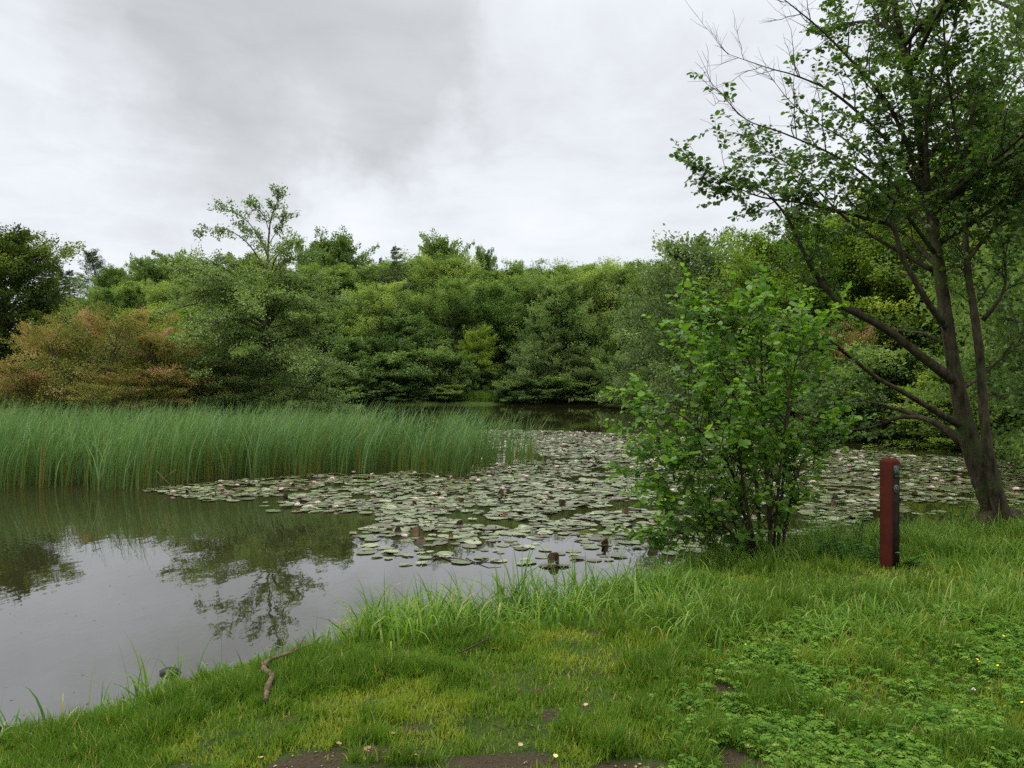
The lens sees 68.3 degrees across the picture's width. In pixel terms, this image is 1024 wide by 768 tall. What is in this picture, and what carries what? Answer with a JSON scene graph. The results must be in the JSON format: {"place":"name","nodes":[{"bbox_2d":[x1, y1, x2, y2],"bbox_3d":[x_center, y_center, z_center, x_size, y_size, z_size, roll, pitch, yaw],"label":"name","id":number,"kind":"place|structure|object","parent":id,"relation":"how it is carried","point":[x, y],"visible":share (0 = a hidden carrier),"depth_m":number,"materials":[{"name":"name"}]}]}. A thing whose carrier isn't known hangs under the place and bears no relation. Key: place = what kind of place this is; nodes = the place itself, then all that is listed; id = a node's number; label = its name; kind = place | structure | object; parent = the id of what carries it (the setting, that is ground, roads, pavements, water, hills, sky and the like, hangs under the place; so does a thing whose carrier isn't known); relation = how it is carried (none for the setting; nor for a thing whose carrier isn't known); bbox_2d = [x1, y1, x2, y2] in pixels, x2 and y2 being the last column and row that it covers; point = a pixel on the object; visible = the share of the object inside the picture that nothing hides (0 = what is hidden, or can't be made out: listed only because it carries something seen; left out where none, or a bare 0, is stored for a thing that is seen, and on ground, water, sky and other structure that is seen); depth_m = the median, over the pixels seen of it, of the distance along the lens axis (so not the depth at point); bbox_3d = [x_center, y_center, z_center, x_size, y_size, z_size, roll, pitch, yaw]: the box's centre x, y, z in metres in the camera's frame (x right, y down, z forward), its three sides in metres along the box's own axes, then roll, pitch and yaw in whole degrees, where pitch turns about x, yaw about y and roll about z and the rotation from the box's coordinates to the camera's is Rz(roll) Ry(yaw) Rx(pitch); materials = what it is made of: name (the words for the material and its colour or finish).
{"place":"outdoors","nodes":[
{"label":"outdoors","id":0,"kind":"place"},
{"bbox_2d":[441,389,511,401],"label":"bush","id":1,"kind":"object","parent":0,"point":[486,397],"depth_m":74.80,"materials":[{"name":"green plant"}]},
{"bbox_2d":[0,404,1023,727],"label":"water","id":2,"kind":"structure","parent":0,"point":[74,560],"depth_m":8.66,"materials":[{"name":"grey liquid"}]},
{"bbox_2d":[0,393,568,491],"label":"reeds","id":3,"kind":"object","parent":2,"relation":"in","point":[115,452],"visible":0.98,"depth_m":16.76,"materials":[{"name":"green plant"}]},
{"bbox_2d":[145,429,1023,530],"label":"lily pads","id":4,"kind":"object","parent":2,"relation":"on","point":[563,524],"visible":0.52,"depth_m":14.24,"materials":[{"name":"green plant"}]},
{"bbox_2d":[0,0,1023,331],"label":"sky","id":5,"kind":"structure","parent":0,"point":[529,131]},
{"bbox_2d":[0,372,1023,767],"bbox_3d":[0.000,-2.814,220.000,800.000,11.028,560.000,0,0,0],"label":"ground","id":6,"kind":"structure","parent":0,"point":[322,758],"depth_m":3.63,"materials":[{"name":"green plant"}]},
{"bbox_2d":[0,354,85,416],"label":"russet shrub","id":7,"kind":"object","parent":6,"relation":"on","point":[12,382],"visible":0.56,"depth_m":36.74,"materials":[{"name":"brown plant"}]},
{"bbox_2d":[0,321,115,413],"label":"russet shrub","id":8,"kind":"object","parent":6,"relation":"on","point":[30,342],"visible":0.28,"depth_m":39.35,"materials":[{"name":"brown plant"}]},
{"bbox_2d":[0,222,127,409],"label":"beech tree","id":9,"kind":"object","parent":6,"relation":"on","point":[22,262],"visible":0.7,"depth_m":53.58,"materials":[{"name":"green plant"}]},
{"bbox_2d":[47,304,113,384],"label":"broadleaf tree","id":10,"kind":"object","parent":6,"relation":"on","point":[69,312],"visible":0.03,"depth_m":72.75,"materials":[{"name":"green plant"}]},
{"bbox_2d":[65,248,109,300],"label":"pine tree","id":11,"kind":"object","parent":6,"relation":"on","point":[91,260],"visible":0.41,"depth_m":114.85,"materials":[{"name":"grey plant"}]},
{"bbox_2d":[0,297,200,419],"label":"russet shrub","id":12,"kind":"object","parent":6,"relation":"on","point":[133,323],"visible":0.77,"depth_m":37.17,"materials":[{"name":"brown plant"}]},
{"bbox_2d":[72,262,128,322],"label":"beech tree","id":13,"kind":"object","parent":6,"relation":"on","point":[111,276],"visible":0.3,"depth_m":110.22,"materials":[{"name":"green plant"}]},
{"bbox_2d":[67,286,138,359],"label":"beech tree","id":14,"kind":"object","parent":6,"relation":"on","point":[102,294],"visible":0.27,"depth_m":89.07,"materials":[{"name":"green plant"}]},
{"bbox_2d":[81,277,163,361],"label":"beech tree","id":15,"kind":"object","parent":6,"relation":"on","point":[129,292],"visible":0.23,"depth_m":92.40,"materials":[{"name":"green plant"}]},
{"bbox_2d":[55,362,212,427],"bbox_3d":[-17.718,0.807,35.842,7.635,3.620,6.287,0,0,-9],"label":"russet shrub","id":16,"kind":"object","parent":6,"relation":"on","point":[124,391],"visible":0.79,"depth_m":35.67,"materials":[{"name":"brown plant"}]},
{"bbox_2d":[113,253,171,307],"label":"broadleaf tree","id":17,"kind":"object","parent":6,"relation":"on","point":[143,270],"visible":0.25,"depth_m":105.78,"materials":[{"name":"green plant"}]},
{"bbox_2d":[95,301,190,406],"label":"broadleaf tree","id":18,"kind":"object","parent":6,"relation":"on","point":[149,317],"visible":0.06,"depth_m":66.85,"materials":[{"name":"green plant"}]},
{"bbox_2d":[65,320,235,417],"bbox_3d":[-18.482,0.007,38.319,7.719,6.169,9.374,0,0,0],"label":"russet shrub","id":19,"kind":"object","parent":6,"relation":"on","point":[150,341],"visible":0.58,"depth_m":37.73,"materials":[{"name":"brown plant"}]},
{"bbox_2d":[125,278,195,368],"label":"beech tree","id":20,"kind":"object","parent":6,"relation":"on","point":[151,296],"visible":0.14,"depth_m":86.52,"materials":[{"name":"green plant"}]},
{"bbox_2d":[123,244,202,287],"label":"broadleaf tree","id":21,"kind":"object","parent":6,"relation":"on","point":[166,275],"visible":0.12,"depth_m":109.08,"materials":[{"name":"green plant"}]},
{"bbox_2d":[145,303,221,398],"bbox_3d":[-27.157,-1.699,63.554,8.204,9.886,8.853,0,0,-6],"label":"broadleaf tree","id":22,"kind":"object","parent":6,"relation":"on","point":[176,321],"visible":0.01,"depth_m":62.50,"materials":[{"name":"green plant"}]},
{"bbox_2d":[141,358,246,413],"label":"russet shrub","id":23,"kind":"object","parent":6,"relation":"on","point":[185,375],"visible":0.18,"depth_m":40.07,"materials":[{"name":"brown plant"}]},
{"bbox_2d":[150,350,281,414],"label":"sallow bush","id":24,"kind":"object","parent":6,"relation":"on","point":[240,370],"visible":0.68,"depth_m":40.15,"materials":[{"name":"green plant"}]},
{"bbox_2d":[217,251,265,281],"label":"broadleaf tree","id":25,"kind":"object","parent":6,"relation":"on","point":[251,256],"visible":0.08,"depth_m":110.16,"materials":[{"name":"green plant"}]},
{"bbox_2d":[138,183,363,415],"bbox_3d":[-14.699,-4.915,43.634,12.458,13.941,14.818,0,0,-30],"label":"island alder","id":26,"kind":"object","parent":6,"relation":"on","point":[248,298],"visible":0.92,"depth_m":42.79,"materials":[{"name":"green plant"}]},
{"bbox_2d":[261,636,313,701],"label":"fallen branch","id":27,"kind":"object","parent":6,"relation":"on","point":[268,683],"visible":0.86,"depth_m":4.30,"materials":[{"name":"brown wood"}]},
{"bbox_2d":[244,285,346,386],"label":"beech tree","id":28,"kind":"object","parent":6,"relation":"on","point":[296,318],"visible":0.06,"depth_m":86.71,"materials":[{"name":"green plant"}]},
{"bbox_2d":[289,238,323,273],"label":"broadleaf tree","id":29,"kind":"object","parent":6,"relation":"on","point":[298,250],"visible":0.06,"depth_m":107.45,"materials":[{"name":"green plant"}]},
{"bbox_2d":[273,262,359,339],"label":"beech tree","id":30,"kind":"object","parent":6,"relation":"on","point":[309,271],"visible":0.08,"depth_m":94.92,"materials":[{"name":"green plant"}]},
{"bbox_2d":[282,306,351,387],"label":"broadleaf tree","id":31,"kind":"object","parent":6,"relation":"on","point":[331,339],"visible":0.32,"depth_m":78.40,"materials":[{"name":"green plant"}]},
{"bbox_2d":[283,225,379,275],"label":"broadleaf tree","id":32,"kind":"object","parent":6,"relation":"on","point":[339,249],"visible":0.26,"depth_m":104.59,"materials":[{"name":"green plant"}]},
{"bbox_2d":[289,262,379,321],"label":"beech tree","id":33,"kind":"object","parent":6,"relation":"on","point":[346,271],"visible":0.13,"depth_m":96.67,"materials":[{"name":"green plant"}]},
{"bbox_2d":[300,294,383,361],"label":"beech tree","id":34,"kind":"object","parent":6,"relation":"on","point":[346,314],"visible":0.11,"depth_m":86.34,"materials":[{"name":"green plant"}]},
{"bbox_2d":[309,335,390,398],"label":"bush","id":35,"kind":"object","parent":6,"relation":"on","point":[342,351],"visible":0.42,"depth_m":76.23,"materials":[{"name":"green plant"}]},
{"bbox_2d":[330,385,388,402],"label":"bush","id":36,"kind":"object","parent":6,"relation":"on","point":[351,388],"visible":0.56,"depth_m":73.40,"materials":[{"name":"green plant"}]},
{"bbox_2d":[329,347,411,400],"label":"bush","id":37,"kind":"object","parent":6,"relation":"on","point":[381,363],"visible":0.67,"depth_m":74.23,"materials":[{"name":"green plant"}]},
{"bbox_2d":[335,278,420,354],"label":"beech tree","id":38,"kind":"object","parent":6,"relation":"on","point":[374,308],"visible":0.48,"depth_m":82.06,"materials":[{"name":"green plant"}]},
{"bbox_2d":[337,260,434,333],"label":"beech tree","id":39,"kind":"object","parent":6,"relation":"on","point":[366,272],"visible":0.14,"depth_m":97.66,"materials":[{"name":"green plant"}]},
{"bbox_2d":[357,380,421,401],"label":"bush","id":40,"kind":"object","parent":6,"relation":"on","point":[396,397],"visible":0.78,"depth_m":73.40,"materials":[{"name":"green plant"}]},
{"bbox_2d":[370,245,423,304],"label":"spruce tree","id":41,"kind":"object","parent":6,"relation":"on","point":[393,264],"visible":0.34,"depth_m":94.34,"materials":[{"name":"green plant"}]},
{"bbox_2d":[366,309,451,354],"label":"broadleaf tree","id":42,"kind":"object","parent":6,"relation":"on","point":[409,331],"visible":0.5,"depth_m":78.03,"materials":[{"name":"green plant"}]},
{"bbox_2d":[402,386,434,402],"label":"sallow bush","id":43,"kind":"object","parent":6,"relation":"on","point":[423,391],"visible":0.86,"depth_m":74.03,"materials":[{"name":"green plant"}]},
{"bbox_2d":[386,344,456,400],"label":"bush","id":44,"kind":"object","parent":6,"relation":"on","point":[417,371],"visible":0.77,"depth_m":74.37,"materials":[{"name":"green plant"}]},
{"bbox_2d":[383,284,460,345],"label":"beech tree","id":45,"kind":"object","parent":6,"relation":"on","point":[420,301],"visible":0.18,"depth_m":85.92,"materials":[{"name":"green plant"}]},
{"bbox_2d":[382,252,471,305],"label":"beech tree","id":46,"kind":"object","parent":6,"relation":"on","point":[414,260],"visible":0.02,"depth_m":101.22,"materials":[{"name":"green plant"}]},
{"bbox_2d":[400,248,486,330],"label":"beech tree","id":47,"kind":"object","parent":6,"relation":"on","point":[442,267],"visible":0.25,"depth_m":96.87,"materials":[{"name":"green plant"}]},
{"bbox_2d":[425,383,468,401],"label":"bush","id":48,"kind":"object","parent":6,"relation":"on","point":[448,393],"visible":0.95,"depth_m":73.96,"materials":[{"name":"green plant"}]},
{"bbox_2d":[410,228,484,288],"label":"broadleaf tree","id":49,"kind":"object","parent":6,"relation":"on","point":[431,248],"visible":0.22,"depth_m":105.05,"materials":[{"name":"green plant"}]},
{"bbox_2d":[411,346,489,399],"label":"bush","id":50,"kind":"object","parent":6,"relation":"on","point":[462,373],"visible":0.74,"depth_m":75.85,"materials":[{"name":"green plant"}]},
{"bbox_2d":[402,271,504,367],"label":"beech tree","id":51,"kind":"object","parent":6,"relation":"on","point":[453,311],"visible":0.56,"depth_m":82.26,"materials":[{"name":"green plant"}]},
{"bbox_2d":[402,266,516,338],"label":"beech tree","id":52,"kind":"object","parent":6,"relation":"on","point":[470,279],"visible":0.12,"depth_m":95.29,"materials":[{"name":"green plant"}]},
{"bbox_2d":[453,324,505,393],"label":"broadleaf tree","id":53,"kind":"object","parent":6,"relation":"on","point":[474,340],"visible":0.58,"depth_m":77.91,"materials":[{"name":"green plant"}]},
{"bbox_2d":[475,243,500,272],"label":"broadleaf tree","id":54,"kind":"object","parent":6,"relation":"on","point":[491,264],"visible":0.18,"depth_m":109.79,"materials":[{"name":"green plant"}]},
{"bbox_2d":[449,275,529,374],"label":"beech tree","id":55,"kind":"object","parent":6,"relation":"on","point":[489,294],"visible":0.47,"depth_m":85.70,"materials":[{"name":"green plant"}]},
{"bbox_2d":[470,362,513,393],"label":"bush","id":56,"kind":"object","parent":6,"relation":"on","point":[489,376],"visible":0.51,"depth_m":77.72,"materials":[{"name":"green plant"}]},
{"bbox_2d":[463,265,522,348],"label":"beech tree","id":57,"kind":"object","parent":6,"relation":"on","point":[502,275],"visible":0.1,"depth_m":95.21,"materials":[{"name":"green plant"}]},
{"bbox_2d":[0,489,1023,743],"bbox_3d":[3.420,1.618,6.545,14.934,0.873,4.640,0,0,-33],"label":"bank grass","id":58,"kind":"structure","parent":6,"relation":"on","point":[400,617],"depth_m":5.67,"materials":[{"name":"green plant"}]},
{"bbox_2d":[489,379,541,403],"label":"bush","id":59,"kind":"object","parent":6,"relation":"on","point":[515,394],"visible":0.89,"depth_m":73.92,"materials":[{"name":"green plant"}]},
{"bbox_2d":[486,257,560,342],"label":"beech tree","id":60,"kind":"object","parent":6,"relation":"on","point":[519,266],"visible":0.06,"depth_m":95.98,"materials":[{"name":"green plant"}]},
{"bbox_2d":[486,268,562,375],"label":"beech tree","id":61,"kind":"object","parent":6,"relation":"on","point":[525,289],"visible":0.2,"depth_m":86.08,"materials":[{"name":"green plant"}]},
{"bbox_2d":[492,338,578,403],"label":"sallow bush","id":62,"kind":"object","parent":6,"relation":"on","point":[531,354],"visible":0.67,"depth_m":75.01,"materials":[{"name":"green plant"}]},
{"bbox_2d":[513,309,564,380],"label":"broadleaf tree","id":63,"kind":"object","parent":6,"relation":"on","point":[534,333],"visible":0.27,"depth_m":78.82,"materials":[{"name":"green plant"}]},
{"bbox_2d":[516,373,583,401],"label":"bush","id":64,"kind":"object","parent":6,"relation":"on","point":[550,387],"visible":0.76,"depth_m":73.38,"materials":[{"name":"green plant"}]},
{"bbox_2d":[513,261,596,295],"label":"beech tree","id":65,"kind":"object","parent":6,"relation":"on","point":[583,267],"visible":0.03,"depth_m":94.82,"materials":[{"name":"green plant"}]},
{"bbox_2d":[499,261,618,375],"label":"beech tree","id":66,"kind":"object","parent":6,"relation":"on","point":[565,278],"visible":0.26,"depth_m":84.33,"materials":[{"name":"green plant"}]},
{"bbox_2d":[522,272,604,376],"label":"broadleaf tree","id":67,"kind":"object","parent":6,"relation":"on","point":[565,312],"visible":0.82,"depth_m":77.23,"materials":[{"name":"green plant"}]},
{"bbox_2d":[543,347,603,401],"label":"sallow bush","id":68,"kind":"object","parent":6,"relation":"on","point":[578,373],"visible":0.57,"depth_m":75.20,"materials":[{"name":"green plant"}]},
{"bbox_2d":[544,381,611,402],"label":"bush","id":69,"kind":"object","parent":6,"relation":"on","point":[586,387],"visible":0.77,"depth_m":73.21,"materials":[{"name":"green plant"}]},
{"bbox_2d":[569,319,619,382],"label":"bush","id":70,"kind":"object","parent":6,"relation":"on","point":[603,342],"visible":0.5,"depth_m":77.53,"materials":[{"name":"green plant"}]},
{"bbox_2d":[575,265,652,355],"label":"beech tree","id":71,"kind":"object","parent":6,"relation":"on","point":[599,304],"visible":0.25,"depth_m":85.71,"materials":[{"name":"green plant"}]},
{"bbox_2d":[590,352,657,402],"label":"bush","id":72,"kind":"object","parent":6,"relation":"on","point":[599,365],"visible":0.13,"depth_m":71.25,"materials":[{"name":"green plant"}]},
{"bbox_2d":[595,256,678,378],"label":"beech tree","id":73,"kind":"object","parent":6,"relation":"on","point":[626,278],"visible":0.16,"depth_m":83.33,"materials":[{"name":"green plant"}]},
{"bbox_2d":[595,285,693,405],"bbox_3d":[11.209,-2.883,61.239,9.021,10.215,9.803,0,0,6],"label":"sallow bush","id":74,"kind":"object","parent":6,"relation":"on","point":[634,358],"visible":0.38,"depth_m":60.82,"materials":[{"name":"green plant"}]},
{"bbox_2d":[611,247,704,372],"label":"beech tree","id":75,"kind":"object","parent":6,"relation":"on","point":[661,265],"visible":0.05,"depth_m":84.51,"materials":[{"name":"green plant"}]},
{"bbox_2d":[615,271,746,376],"bbox_3d":[15.402,-3.443,52.447,13.597,10.059,13.170,0,0,33],"label":"broadleaf tree","id":76,"kind":"object","parent":6,"relation":"on","point":[634,336],"depth_m":51.73,"materials":[{"name":"green plant"}]},
{"bbox_2d":[628,330,735,394],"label":"broadleaf tree","id":77,"kind":"object","parent":6,"relation":"on","point":[664,364],"visible":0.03,"depth_m":48.84,"materials":[{"name":"green plant"}]},
{"bbox_2d":[601,223,774,422],"bbox_3d":[11.377,-2.970,42.511,10.794,12.131,10.752,0,0,40],"label":"sallow bush","id":78,"kind":"object","parent":6,"relation":"on","point":[696,251],"visible":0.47,"depth_m":41.71,"materials":[{"name":"green plant"}]},
{"bbox_2d":[599,240,876,564],"bbox_3d":[2.342,0.303,7.888,2.887,3.621,2.206,0,0,0],"label":"young alder","id":79,"kind":"object","parent":6,"relation":"on","point":[741,447],"visible":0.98,"depth_m":7.59,"materials":[{"name":"green plant"}]},
{"bbox_2d":[678,221,852,423],"bbox_3d":[12.401,-2.606,38.018,7.753,10.338,8.149,0,0,-26],"label":"broadleaf tree","id":80,"kind":"object","parent":6,"relation":"on","point":[756,239],"visible":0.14,"depth_m":37.05,"materials":[{"name":"green plant"}]},
{"bbox_2d":[698,307,857,431],"bbox_3d":[12.772,-0.610,32.440,7.387,5.454,7.961,0,0,-10],"label":"bush","id":81,"kind":"object","parent":6,"relation":"on","point":[834,322],"visible":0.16,"depth_m":32.07,"materials":[{"name":"green plant"}]},
{"bbox_2d":[715,207,937,417],"bbox_3d":[14.376,-2.972,35.181,9.683,10.333,8.974,0,0,11],"label":"broadleaf tree","id":82,"kind":"object","parent":6,"relation":"on","point":[822,300],"visible":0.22,"depth_m":33.66,"materials":[{"name":"green plant"}]},
{"bbox_2d":[640,585,1023,767],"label":"silverweed","id":83,"kind":"object","parent":6,"relation":"on","point":[808,736],"visible":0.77,"depth_m":3.83,"materials":[{"name":"green plant"}]},
{"bbox_2d":[790,319,893,424],"bbox_3d":[13.011,0.287,29.653,4.192,5.552,5.090,0,0,7],"label":"russet shrub","id":84,"kind":"object","parent":6,"relation":"on","point":[853,338],"visible":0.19,"depth_m":29.13,"materials":[{"name":"green plant"}]},
{"bbox_2d":[831,527,858,560],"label":"herb plant","id":85,"kind":"object","parent":6,"relation":"on","point":[844,547],"visible":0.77,"depth_m":7.33,"materials":[{"name":"green plant"}]},
{"bbox_2d":[669,0,1023,528],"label":"alder tree","id":86,"kind":"object","parent":6,"relation":"on","point":[962,178],"visible":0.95,"depth_m":9.38,"materials":[{"name":"green plant"}]},
{"bbox_2d":[789,370,908,441],"bbox_3d":[12.262,0.924,27.288,4.213,2.834,5.091,0,0,34],"label":"bush","id":87,"kind":"object","parent":6,"relation":"on","point":[811,405],"visible":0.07,"depth_m":26.94,"materials":[{"name":"green plant"}]},
{"bbox_2d":[848,501,868,554],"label":"herb plant","id":88,"kind":"object","parent":6,"relation":"on","point":[859,534],"visible":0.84,"depth_m":7.55,"materials":[{"name":"green plant"}]},
{"bbox_2d":[854,537,904,565],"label":"herb plant","id":89,"kind":"object","parent":6,"relation":"on","point":[866,556],"visible":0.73,"depth_m":7.05,"materials":[{"name":"green plant"}]},
{"bbox_2d":[800,337,967,443],"bbox_3d":[12.960,0.331,25.829,6.876,3.718,5.691,0,0,-22],"label":"bush","id":90,"kind":"object","parent":6,"relation":"on","point":[895,367],"visible":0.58,"depth_m":25.27,"materials":[{"name":"green plant"}]},
{"bbox_2d":[880,458,899,569],"bbox_3d":[3.402,1.299,6.797,0.120,1.269,0.126,0,0,-32],"label":"marker post","id":91,"kind":"object","parent":6,"relation":"on","point":[889,509],"visible":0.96,"depth_m":6.75,"materials":[{"name":"brown wood"}]},
{"bbox_2d":[811,178,981,362],"bbox_3d":[17.075,-3.736,33.263,9.275,10.777,9.429,0,0,2],"label":"broadleaf tree","id":92,"kind":"object","parent":6,"relation":"on","point":[899,293],"visible":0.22,"depth_m":31.64,"materials":[{"name":"green plant"}]},
{"bbox_2d":[855,148,1015,362],"bbox_3d":[19.571,-4.003,30.650,8.988,13.077,9.447,0,0,1],"label":"broadleaf tree","id":93,"kind":"object","parent":6,"relation":"on","point":[938,350],"visible":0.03,"depth_m":30.47,"materials":[{"name":"green plant"}]},
{"bbox_2d":[848,71,1023,359],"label":"beech tree","id":94,"kind":"object","parent":6,"relation":"on","point":[925,334],"visible":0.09,"depth_m":28.74,"materials":[{"name":"green plant"}]},
{"bbox_2d":[850,0,1023,475],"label":"beech tree","id":95,"kind":"object","parent":6,"relation":"on","point":[1014,446],"visible":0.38,"depth_m":16.04,"materials":[{"name":"green plant"}]},
{"bbox_2d":[862,371,1023,451],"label":"bush","id":96,"kind":"object","parent":6,"relation":"on","point":[931,443],"visible":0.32,"depth_m":23.38,"materials":[{"name":"green plant"}]},
{"bbox_2d":[944,479,975,530],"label":"herb plant","id":97,"kind":"object","parent":6,"relation":"on","point":[963,517],"visible":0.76,"depth_m":9.47,"materials":[{"name":"green plant"}]},
{"bbox_2d":[900,340,1023,445],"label":"bush","id":98,"kind":"object","parent":6,"relation":"on","point":[998,425],"visible":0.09,"depth_m":22.53,"materials":[{"name":"green plant"}]},
{"bbox_2d":[904,82,1023,341],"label":"beech tree","id":99,"kind":"object","parent":6,"relation":"on","point":[926,261],"visible":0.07,"depth_m":28.12,"materials":[{"name":"green plant"}]},
{"bbox_2d":[971,339,1023,442],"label":"bush","id":100,"kind":"object","parent":6,"relation":"on","point":[1001,419],"visible":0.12,"depth_m":21.79,"materials":[{"name":"green plant"}]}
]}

